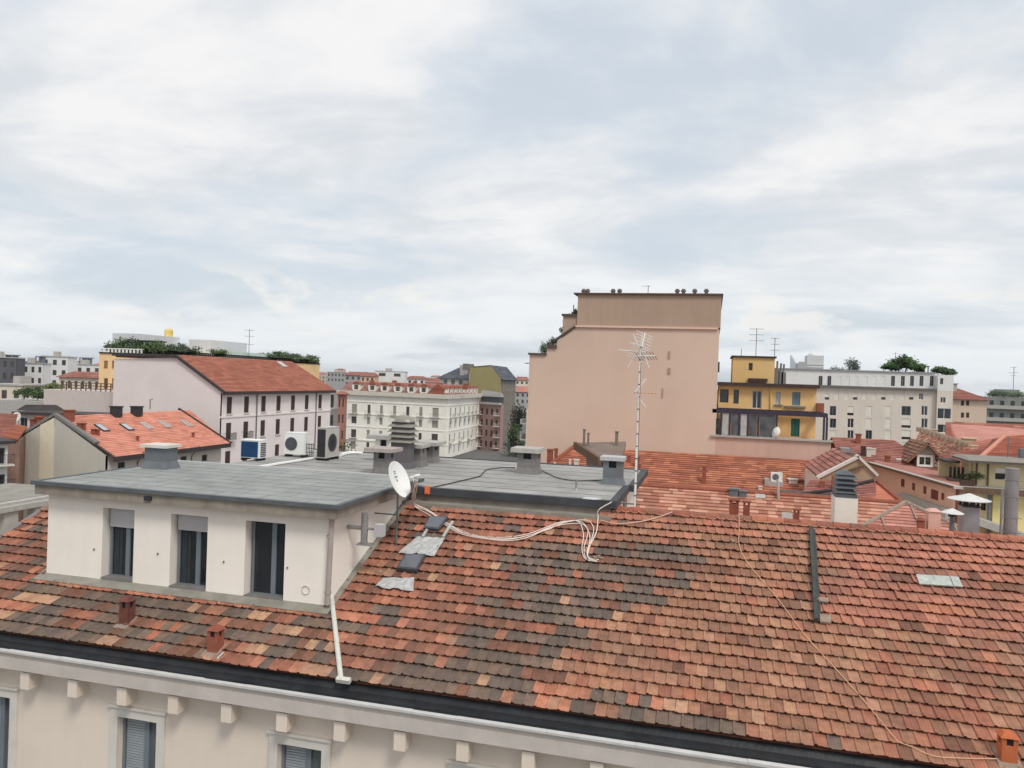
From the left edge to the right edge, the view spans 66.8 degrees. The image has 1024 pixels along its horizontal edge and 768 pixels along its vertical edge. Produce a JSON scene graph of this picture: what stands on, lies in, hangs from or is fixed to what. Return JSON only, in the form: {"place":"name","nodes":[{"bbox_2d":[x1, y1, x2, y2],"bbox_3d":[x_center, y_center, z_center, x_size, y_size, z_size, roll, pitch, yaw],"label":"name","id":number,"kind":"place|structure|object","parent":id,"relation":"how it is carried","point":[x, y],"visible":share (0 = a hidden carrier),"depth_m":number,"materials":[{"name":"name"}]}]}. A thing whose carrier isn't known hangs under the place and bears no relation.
{"place":"outdoors","nodes":[
{"label":"outdoors","id":0,"kind":"place"},
{"bbox_2d":[0,437,15,483],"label":"apartment building","id":1,"kind":"structure","parent":0,"point":[4,454],"depth_m":72.79,"materials":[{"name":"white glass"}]},
{"bbox_2d":[0,448,4,463],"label":"window","id":2,"kind":"structure","parent":1,"relation":"in","point":[2,450],"depth_m":72.81,"materials":[{"name":"grey glass"}]},
{"bbox_2d":[0,413,17,436],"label":"house","id":3,"kind":"structure","parent":0,"point":[7,422],"depth_m":86.27,"materials":[{"name":"tile"}]},
{"bbox_2d":[0,351,25,382],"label":"house","id":4,"kind":"structure","parent":0,"point":[10,367],"depth_m":219.97,"materials":[{"name":"paint"}]},
{"bbox_2d":[0,376,59,397],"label":"house","id":5,"kind":"structure","parent":0,"point":[19,382],"depth_m":150.10,"materials":[{"name":"paint"}]},
{"bbox_2d":[25,357,51,383],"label":"house","id":6,"kind":"structure","parent":0,"point":[40,373],"depth_m":230.07,"materials":[{"name":"paint"}]},
{"bbox_2d":[35,356,47,362],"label":"roof pavilion","id":7,"kind":"structure","parent":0,"point":[42,359],"depth_m":243.72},
{"bbox_2d":[0,381,112,423],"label":"terrace building","id":8,"kind":"structure","parent":0,"point":[86,399],"depth_m":114.84,"materials":[{"name":"paint"}]},
{"bbox_2d":[12,387,33,398],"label":"shrub","id":9,"kind":"object","parent":8,"relation":"on","point":[24,393],"visible":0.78,"depth_m":120.13,"materials":[{"name":"green plant"}]},
{"bbox_2d":[29,385,43,399],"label":"shrub","id":10,"kind":"object","parent":8,"relation":"on","point":[37,393],"visible":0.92,"depth_m":119.30,"materials":[{"name":"green plant"}]},
{"bbox_2d":[41,382,65,388],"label":"shrub","id":11,"kind":"object","parent":8,"relation":"on","point":[52,386],"visible":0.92,"depth_m":118.82,"materials":[{"name":"green plant"}]},
{"bbox_2d":[12,405,109,428],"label":"house","id":12,"kind":"structure","parent":0,"point":[29,416],"depth_m":92.12,"materials":[{"name":"grey concrete"}]},
{"bbox_2d":[46,351,77,383],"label":"house","id":13,"kind":"structure","parent":0,"point":[61,365],"depth_m":249.97,"materials":[{"name":"paint"}]},
{"bbox_2d":[56,371,98,388],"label":"house","id":14,"kind":"structure","parent":0,"point":[85,377],"depth_m":189.99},
{"bbox_2d":[77,360,98,371],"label":"house","id":15,"kind":"structure","parent":0,"point":[85,366],"depth_m":259.94,"materials":[{"name":"paint"}]},
{"bbox_2d":[22,399,231,518],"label":"house","id":16,"kind":"structure","parent":0,"point":[69,442],"depth_m":82.79,"materials":[{"name":"tile"}]},
{"bbox_2d":[112,352,335,462],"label":"apartment building","id":17,"kind":"structure","parent":0,"point":[234,401],"depth_m":109.58,"materials":[{"name":"paint"}]},
{"bbox_2d":[327,370,347,408],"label":"house","id":18,"kind":"structure","parent":0,"point":[335,379],"depth_m":519.96,"materials":[{"name":"paint"}]},
{"bbox_2d":[335,391,349,449],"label":"house","id":19,"kind":"structure","parent":0,"point":[342,410],"depth_m":160.03,"materials":[{"name":"paint"}]},
{"bbox_2d":[344,371,362,385],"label":"house","id":20,"kind":"structure","parent":0,"point":[352,376],"depth_m":459.95,"materials":[{"name":"paint"}]},
{"bbox_2d":[360,372,378,381],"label":"house","id":21,"kind":"structure","parent":0,"point":[367,376],"depth_m":400.07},
{"bbox_2d":[374,368,407,382],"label":"house","id":22,"kind":"structure","parent":0,"point":[388,375],"depth_m":419.94,"materials":[{"name":"paint"}]},
{"bbox_2d":[336,380,482,456],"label":"apartment building","id":23,"kind":"structure","parent":0,"point":[448,413],"depth_m":234.48,"materials":[{"name":"paint"}]},
{"bbox_2d":[407,376,426,382],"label":"house","id":24,"kind":"structure","parent":0,"point":[419,379],"depth_m":430.07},
{"bbox_2d":[330,409,525,460],"bbox_3d":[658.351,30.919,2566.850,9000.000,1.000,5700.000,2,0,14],"label":"ground","id":25,"kind":"structure","parent":0,"point":[486,454],"depth_m":248.06,"materials":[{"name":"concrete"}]},
{"bbox_2d":[1,424,27,521],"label":"house","id":26,"kind":"structure","parent":25,"relation":"on","point":[17,449],"depth_m":78.60,"materials":[{"name":"paint"}]},
{"bbox_2d":[0,483,48,533],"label":"dormer","id":27,"kind":"object","parent":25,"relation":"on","point":[15,498],"visible":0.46,"depth_m":27.82,"materials":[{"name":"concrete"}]},
{"bbox_2d":[98,329,319,388],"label":"apartment building","id":28,"kind":"structure","parent":25,"relation":"on","point":[106,362],"depth_m":139.81,"materials":[{"name":"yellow paint"}]},
{"bbox_2d":[108,336,127,352],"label":"shrub","id":29,"kind":"object","parent":28,"relation":"on","point":[119,344],"visible":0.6,"depth_m":128.72,"materials":[{"name":"green plant"}]},
{"bbox_2d":[131,340,153,352],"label":"shrub","id":30,"kind":"object","parent":28,"relation":"on","point":[136,346],"visible":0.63,"depth_m":126.78,"materials":[{"name":"green plant"}]},
{"bbox_2d":[137,339,167,353],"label":"shrub","id":31,"kind":"object","parent":28,"relation":"on","point":[156,346],"visible":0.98,"depth_m":126.18,"materials":[{"name":"green plant"}]},
{"bbox_2d":[165,343,189,353],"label":"shrub","id":32,"kind":"object","parent":28,"relation":"on","point":[170,346],"visible":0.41,"depth_m":135.62,"materials":[{"name":"green plant"}]},
{"bbox_2d":[174,342,203,355],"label":"shrub","id":33,"kind":"object","parent":28,"relation":"on","point":[191,350],"visible":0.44,"depth_m":138.19,"materials":[{"name":"green plant"}]},
{"bbox_2d":[206,347,231,356],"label":"shrub","id":34,"kind":"object","parent":28,"relation":"on","point":[221,351],"visible":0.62,"depth_m":146.95,"materials":[{"name":"green plant"}]},
{"bbox_2d":[277,352,302,361],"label":"shrub","id":35,"kind":"object","parent":28,"relation":"on","point":[291,357],"visible":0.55,"depth_m":170.03,"materials":[{"name":"green plant"}]},
{"bbox_2d":[339,438,357,450],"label":"tree","id":36,"kind":"object","parent":25,"relation":"on","point":[341,447],"visible":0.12,"depth_m":150.19,"materials":[{"name":"green plant"}]},
{"bbox_2d":[463,364,516,442],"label":"apartment building","id":37,"kind":"structure","parent":25,"relation":"on","point":[500,379],"depth_m":287.77,"materials":[{"name":"paint"}]},
{"bbox_2d":[477,390,503,450],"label":"apartment building","id":38,"kind":"structure","parent":25,"relation":"on","point":[491,415],"depth_m":258.57,"materials":[{"name":"paint"}]},
{"bbox_2d":[0,415,1023,767],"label":"apartment building","id":39,"kind":"structure","parent":25,"relation":"on","point":[162,607],"depth_m":17.29,"materials":[{"name":"tile"}]},
{"bbox_2d":[0,697,9,767],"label":"window","id":40,"kind":"structure","parent":39,"relation":"in","point":[4,702],"depth_m":18.03,"materials":[{"name":"grey glass"}]},
{"bbox_2d":[110,508,134,577],"bbox_3d":[-9.815,4.023,19.691,0.850,1.780,0.100,2,0,14],"label":"window","id":41,"kind":"structure","parent":39,"relation":"in","point":[121,520],"depth_m":19.72,"materials":[{"name":"grey glass"}]},
{"bbox_2d":[122,717,155,767],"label":"window","id":42,"kind":"structure","parent":39,"relation":"in","point":[139,736],"depth_m":17.14,"materials":[{"name":"grey glass"}]},
{"bbox_2d":[177,514,207,586],"bbox_3d":[-7.831,4.105,19.181,0.950,1.800,0.100,2,0,14],"label":"window","id":43,"kind":"structure","parent":39,"relation":"in","point":[193,530],"depth_m":19.21,"materials":[{"name":"black glass"}]},
{"bbox_2d":[240,438,266,460],"bbox_3d":[-9.328,2.369,28.005,0.802,0.740,0.520,2,0,14],"label":"air conditioner","id":44,"kind":"object","parent":39,"relation":"on","point":[253,448],"visible":1,"depth_m":27.81,"materials":[{"name":"white paint"}]},
{"bbox_2d":[251,521,285,595],"bbox_3d":[-5.805,4.189,18.676,0.970,1.820,0.070,2,0,14],"label":"window","id":45,"kind":"structure","parent":39,"relation":"in","point":[268,549],"depth_m":18.70,"materials":[{"name":"black glass"}]},
{"bbox_2d":[259,457,315,465],"bbox_3d":[-7.920,2.750,27.119,0.126,0.098,3.822,2,0,17],"label":"duct","id":46,"kind":"object","parent":39,"relation":"on","point":[291,461],"visible":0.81,"depth_m":27.30,"materials":[{"name":"white paint"}]},
{"bbox_2d":[284,432,309,456],"bbox_3d":[-8.216,2.307,29.650,0.880,0.920,0.460,2,0,14],"label":"air conditioner","id":47,"kind":"object","parent":39,"relation":"on","point":[295,443],"visible":1,"depth_m":29.48,"materials":[{"name":"white paint"}]},
{"bbox_2d":[281,744,320,767],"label":"window","id":48,"kind":"structure","parent":39,"relation":"in","point":[292,756],"depth_m":16.16,"materials":[{"name":"grey glass"}]},
{"bbox_2d":[316,426,339,460],"bbox_3d":[-6.882,2.208,29.024,0.480,1.220,1.050,2,0,14],"label":"air conditioner","id":49,"kind":"object","parent":39,"relation":"on","point":[327,442],"visible":1,"depth_m":28.62,"materials":[{"name":"beige metal"}]},
{"bbox_2d":[339,451,362,456],"bbox_3d":[-6.501,2.766,30.810,0.498,0.138,1.243,2,0,32],"label":"duct","id":50,"kind":"object","parent":39,"relation":"on","point":[350,452],"visible":1,"depth_m":31.10,"materials":[{"name":"white paint"}]},
{"bbox_2d":[374,461,419,545],"bbox_3d":[-2.955,3.137,20.008,0.823,2.323,1.361,2,0,-26],"label":"satellite dish","id":51,"kind":"object","parent":39,"relation":"on","point":[399,479],"visible":1,"depth_m":19.94,"materials":[{"name":"white paint"}]},
{"bbox_2d":[396,554,425,572],"bbox_3d":[-2.504,4.446,19.362,0.544,0.341,0.670,2,0,14],"label":"roof window","id":52,"kind":"structure","parent":39,"relation":"in","point":[409,562],"depth_m":19.25,"materials":[{"name":"grey glass"}]},
{"bbox_2d":[423,516,447,530],"bbox_3d":[-2.076,3.770,20.993,0.529,0.324,0.629,2,0,14],"label":"roof window","id":53,"kind":"structure","parent":39,"relation":"in","point":[433,523],"depth_m":20.92,"materials":[{"name":"grey glass"}]},
{"bbox_2d":[430,467,514,487],"bbox_3d":[-1.347,3.011,25.413,0.599,0.032,6.468,2,0,22],"label":"cable","id":54,"kind":"object","parent":39,"relation":"on","point":[473,477],"visible":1,"depth_m":24.77,"materials":[{"name":"black rubber"}]},
{"bbox_2d":[412,477,591,559],"bbox_3d":[-0.371,3.329,20.212,5.390,1.835,2.186,2,0,14],"label":"cable","id":55,"kind":"object","parent":39,"relation":"on","point":[510,536],"visible":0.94,"depth_m":20.36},
{"bbox_2d":[412,478,594,559],"bbox_3d":[-0.409,3.321,20.128,5.326,1.818,2.388,2,0,14],"label":"cable","id":56,"kind":"object","parent":39,"relation":"on","point":[507,539],"visible":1,"depth_m":20.31,"materials":[{"name":"plastic"}]},
{"bbox_2d":[413,478,596,561],"bbox_3d":[-0.368,3.339,20.154,5.414,1.852,2.267,2,0,14],"label":"cable","id":57,"kind":"object","parent":39,"relation":"on","point":[516,537],"visible":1,"depth_m":20.40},
{"bbox_2d":[413,478,598,560],"bbox_3d":[-0.352,3.331,20.140,5.436,1.832,2.055,2,0,14],"label":"cable","id":58,"kind":"object","parent":39,"relation":"on","point":[515,539],"visible":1,"depth_m":20.23,"materials":[{"name":"plastic"}]},
{"bbox_2d":[600,512,671,523],"bbox_3d":[3.335,3.559,20.630,1.958,0.326,0.311,2,0,-5],"label":"cable","id":59,"kind":"object","parent":39,"relation":"on","point":[637,521],"visible":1,"depth_m":20.54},
{"bbox_2d":[619,330,657,506],"bbox_3d":[3.563,1.255,21.996,1.194,5.510,1.126,2,0,41],"label":"antenna mast","id":60,"kind":"object","parent":39,"relation":"on","point":[637,437],"visible":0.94,"depth_m":21.73,"materials":[{"name":"metal"}]},
{"bbox_2d":[738,523,996,758],"bbox_3d":[6.478,4.877,16.606,1.269,2.811,7.834,2,0,-17],"label":"cable","id":61,"kind":"object","parent":39,"relation":"on","point":[849,683],"visible":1,"depth_m":14.71,"materials":[{"name":"beige metal"}]},
{"bbox_2d":[501,420,525,456],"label":"tree","id":62,"kind":"object","parent":25,"relation":"on","point":[513,441],"visible":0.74,"depth_m":239.84,"materials":[{"name":"green plant"}]},
{"bbox_2d":[507,402,526,430],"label":"tree","id":63,"kind":"object","parent":25,"relation":"on","point":[518,415],"visible":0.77,"depth_m":273.43,"materials":[{"name":"green plant"}]},
{"bbox_2d":[516,377,528,387],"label":"house","id":64,"kind":"structure","parent":25,"relation":"on","point":[522,381],"depth_m":559.94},
{"bbox_2d":[37,361,1023,417],"bbox_3d":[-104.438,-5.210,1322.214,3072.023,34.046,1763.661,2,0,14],"label":"rooftops","id":65,"kind":"object","parent":25,"relation":"on","point":[323,376],"visible":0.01,"depth_m":1133.63,"materials":[{"name":"ceramic"}]},
{"bbox_2d":[573,429,625,465],"bbox_3d":[5.059,13.413,49.279,3.698,20.907,4.042,2,0,14],"label":"chimney","id":66,"kind":"object","parent":25,"relation":"on","point":[592,452],"visible":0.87,"depth_m":49.70,"materials":[{"name":"brown concrete"}]},
{"bbox_2d":[546,445,808,491],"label":"house","id":67,"kind":"structure","parent":25,"relation":"on","point":[711,471],"depth_m":57.70,"materials":[{"name":"tile"}]},
{"bbox_2d":[770,472,782,481],"bbox_3d":[18.855,6.618,55.305,0.779,0.623,0.417,2,0,14],"label":"air conditioner","id":68,"kind":"object","parent":67,"relation":"on","point":[775,476],"visible":0.95,"depth_m":55.13,"materials":[{"name":"white paint"}]},
{"bbox_2d":[525,285,832,462],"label":"apartment building","id":69,"kind":"structure","parent":25,"relation":"on","point":[582,375],"depth_m":61.40,"materials":[{"name":"paint"}]},
{"bbox_2d":[538,341,546,352],"bbox_3d":[2.773,-2.922,64.386,1.186,1.369,1.299,2,0,14],"label":"potted plant","id":70,"kind":"object","parent":69,"relation":"on","point":[543,349],"visible":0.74,"depth_m":64.38,"materials":[{"name":"green plant"}]},
{"bbox_2d":[545,337,557,345],"bbox_3d":[3.341,-3.429,64.388,1.174,1.035,1.127,2,0,14],"label":"potted plant","id":71,"kind":"object","parent":69,"relation":"on","point":[552,341],"visible":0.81,"depth_m":64.18,"materials":[{"name":"green plant"}]},
{"bbox_2d":[633,479,903,523],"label":"house","id":72,"kind":"structure","parent":25,"relation":"on","point":[813,507],"depth_m":40.30,"materials":[{"name":"ceramic"}]},
{"bbox_2d":[713,328,827,439],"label":"apartment building","id":73,"kind":"structure","parent":25,"relation":"on","point":[756,396],"depth_m":62.83,"materials":[{"name":"paint"}]},
{"bbox_2d":[720,389,728,402],"bbox_3d":[17.559,0.982,64.193,0.680,1.092,0.070,2,0,14],"label":"window","id":74,"kind":"structure","parent":73,"relation":"in","point":[724,393],"depth_m":64.19,"materials":[{"name":"glass"}]},
{"bbox_2d":[733,390,738,403],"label":"window","id":75,"kind":"structure","parent":73,"relation":"in","point":[736,392],"depth_m":63.95,"materials":[{"name":"glass"}]},
{"bbox_2d":[752,391,761,408],"bbox_3d":[20.046,1.286,63.553,0.738,1.467,0.070,2,0,14],"label":"window","id":76,"kind":"structure","parent":73,"relation":"in","point":[756,395],"depth_m":63.53,"materials":[{"name":"grey glass"}]},
{"bbox_2d":[800,448,878,497],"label":"house","id":77,"kind":"structure","parent":25,"relation":"on","point":[821,469],"depth_m":45.40,"materials":[{"name":"red tile"}]},
{"bbox_2d":[843,357,860,369],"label":"tree","id":78,"kind":"object","parent":25,"relation":"on","point":[854,364],"visible":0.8,"depth_m":417.83,"materials":[{"name":"green plant"}]},
{"bbox_2d":[871,478,902,499],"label":"house","id":79,"kind":"structure","parent":25,"relation":"on","point":[883,491],"depth_m":42.63,"materials":[{"name":"tile"}]},
{"bbox_2d":[866,460,962,523],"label":"house","id":80,"kind":"structure","parent":25,"relation":"on","point":[924,488],"depth_m":47.25,"materials":[{"name":"paint"}]},
{"bbox_2d":[916,427,975,466],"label":"house","id":81,"kind":"structure","parent":25,"relation":"on","point":[940,443],"depth_m":84.47,"materials":[{"name":"tile"}]},
{"bbox_2d":[936,451,977,472],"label":"house","id":82,"kind":"structure","parent":25,"relation":"on","point":[949,455],"depth_m":68.50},
{"bbox_2d":[959,437,994,454],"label":"house","id":83,"kind":"structure","parent":25,"relation":"on","point":[980,446],"depth_m":79.38,"materials":[{"name":"tile"}]},
{"bbox_2d":[980,433,1023,456],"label":"house","id":84,"kind":"structure","parent":25,"relation":"on","point":[997,446],"depth_m":67.86,"materials":[{"name":"tile"}]},
{"bbox_2d":[425,378,438,383],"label":"house","id":85,"kind":"structure","parent":0,"point":[432,380],"depth_m":381.02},
{"bbox_2d":[438,363,469,385],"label":"house","id":86,"kind":"structure","parent":0,"point":[459,376],"depth_m":298.13,"materials":[{"name":"beige paint"}]},
{"bbox_2d":[0,0,1023,396],"label":"sky","id":87,"kind":"structure","parent":0,"point":[426,188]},
{"bbox_2d":[515,386,527,421],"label":"house","id":88,"kind":"structure","parent":0,"point":[521,394],"depth_m":429.99,"materials":[{"name":"paint"}]},
{"bbox_2d":[520,409,527,445],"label":"house","id":89,"kind":"structure","parent":0,"point":[523,436],"depth_m":150.03,"materials":[{"name":"paint"}]},
{"bbox_2d":[790,355,795,367],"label":"tower","id":90,"kind":"structure","parent":0,"point":[792,362],"depth_m":1034.95,"materials":[{"name":"white glass"}]},
{"bbox_2d":[795,362,807,368],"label":"tower","id":91,"kind":"structure","parent":0,"point":[801,365],"depth_m":898.82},
{"bbox_2d":[805,350,823,368],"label":"tower","id":92,"kind":"structure","parent":0,"point":[814,361],"depth_m":942.59,"materials":[{"name":"paint"}]},
{"bbox_2d":[774,352,953,444],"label":"apartment building","id":93,"kind":"structure","parent":0,"point":[899,407],"depth_m":154.90,"materials":[{"name":"paint"}]},
{"bbox_2d":[847,418,853,427],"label":"window","id":94,"kind":"structure","parent":93,"relation":"in","point":[850,422],"depth_m":156.10,"materials":[{"name":"white paint"}]},
{"bbox_2d":[878,362,899,370],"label":"shrub","id":95,"kind":"object","parent":93,"relation":"on","point":[891,366],"visible":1,"depth_m":157.21,"materials":[{"name":"green plant"}]},
{"bbox_2d":[886,357,905,370],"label":"shrub","id":96,"kind":"object","parent":93,"relation":"on","point":[897,361],"visible":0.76,"depth_m":157.33,"materials":[{"name":"green plant"}]},
{"bbox_2d":[901,406,910,414],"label":"window","id":97,"kind":"structure","parent":93,"relation":"in","point":[906,410],"depth_m":153.57,"materials":[{"name":"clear glass"}]},
{"bbox_2d":[894,353,918,371],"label":"shrub","id":98,"kind":"object","parent":93,"relation":"on","point":[910,361],"visible":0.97,"depth_m":156.30,"materials":[{"name":"green plant"}]},
{"bbox_2d":[905,362,927,371],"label":"shrub","id":99,"kind":"object","parent":93,"relation":"on","point":[917,366],"visible":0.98,"depth_m":155.77,"materials":[{"name":"green plant"}]},
{"bbox_2d":[930,365,950,374],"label":"shrub","id":100,"kind":"object","parent":93,"relation":"on","point":[939,369],"visible":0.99,"depth_m":153.77,"materials":[{"name":"green plant"}]},
{"bbox_2d":[937,424,944,432],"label":"window","id":101,"kind":"structure","parent":93,"relation":"in","point":[941,428],"depth_m":151.30,"materials":[{"name":"white paint"}]},
{"bbox_2d":[937,408,950,418],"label":"window","id":102,"kind":"structure","parent":93,"relation":"in","point":[943,413],"depth_m":151.19,"materials":[{"name":"white paint"}]},
{"bbox_2d":[944,368,958,374],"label":"shrub","id":103,"kind":"object","parent":93,"relation":"on","point":[952,371],"visible":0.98,"depth_m":153.38,"materials":[{"name":"green plant"}]},
{"bbox_2d":[830,433,942,470],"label":"house","id":104,"kind":"structure","parent":0,"point":[916,453],"depth_m":59.80,"materials":[{"name":"tile"}]},
{"bbox_2d":[862,500,957,530],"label":"house","id":105,"kind":"structure","parent":0,"point":[905,513],"depth_m":31.81,"materials":[{"name":"tile"}]},
{"bbox_2d":[952,383,991,422],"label":"house","id":106,"kind":"structure","parent":0,"point":[968,407],"depth_m":175.16,"materials":[{"name":"paint"}]},
{"bbox_2d":[929,421,1023,441],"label":"house","id":107,"kind":"structure","parent":0,"point":[979,431],"depth_m":109.10,"materials":[{"name":"tile"}]},
{"bbox_2d":[936,436,1023,535],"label":"house","id":108,"kind":"structure","parent":0,"point":[992,470],"depth_m":44.82,"materials":[{"name":"paint"}]},
{"bbox_2d":[949,466,963,477],"bbox_3d":[26.407,5.341,46.092,0.796,0.850,0.050,2,0,14],"label":"terrace window","id":109,"kind":"structure","parent":108,"relation":"in","point":[950,467],"depth_m":46.10,"materials":[{"name":"black glass"}]},
{"bbox_2d":[951,471,986,479],"bbox_3d":[26.712,5.348,45.347,1.888,0.693,1.194,2,0,31],"label":"potted plant","id":110,"kind":"object","parent":108,"relation":"on","point":[960,475],"visible":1,"depth_m":45.16,"materials":[{"name":"green plant"}]},
{"bbox_2d":[995,473,1004,478],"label":"window","id":111,"kind":"structure","parent":108,"relation":"in","point":[997,475],"depth_m":45.06,"materials":[{"name":"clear glass"}]},
{"bbox_2d":[981,367,1023,423],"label":"apartment building","id":112,"kind":"structure","parent":0,"point":[1004,410],"depth_m":215.34,"materials":[{"name":"paint"}]},
{"bbox_2d":[992,390,1015,396],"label":"shrub","id":113,"kind":"object","parent":112,"relation":"on","point":[1003,393],"visible":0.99,"depth_m":216.01,"materials":[{"name":"green plant"}]},
{"bbox_2d":[1006,391,1023,397],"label":"shrub","id":114,"kind":"object","parent":112,"relation":"on","point":[1018,394],"visible":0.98,"depth_m":215.45,"materials":[{"name":"green plant"}]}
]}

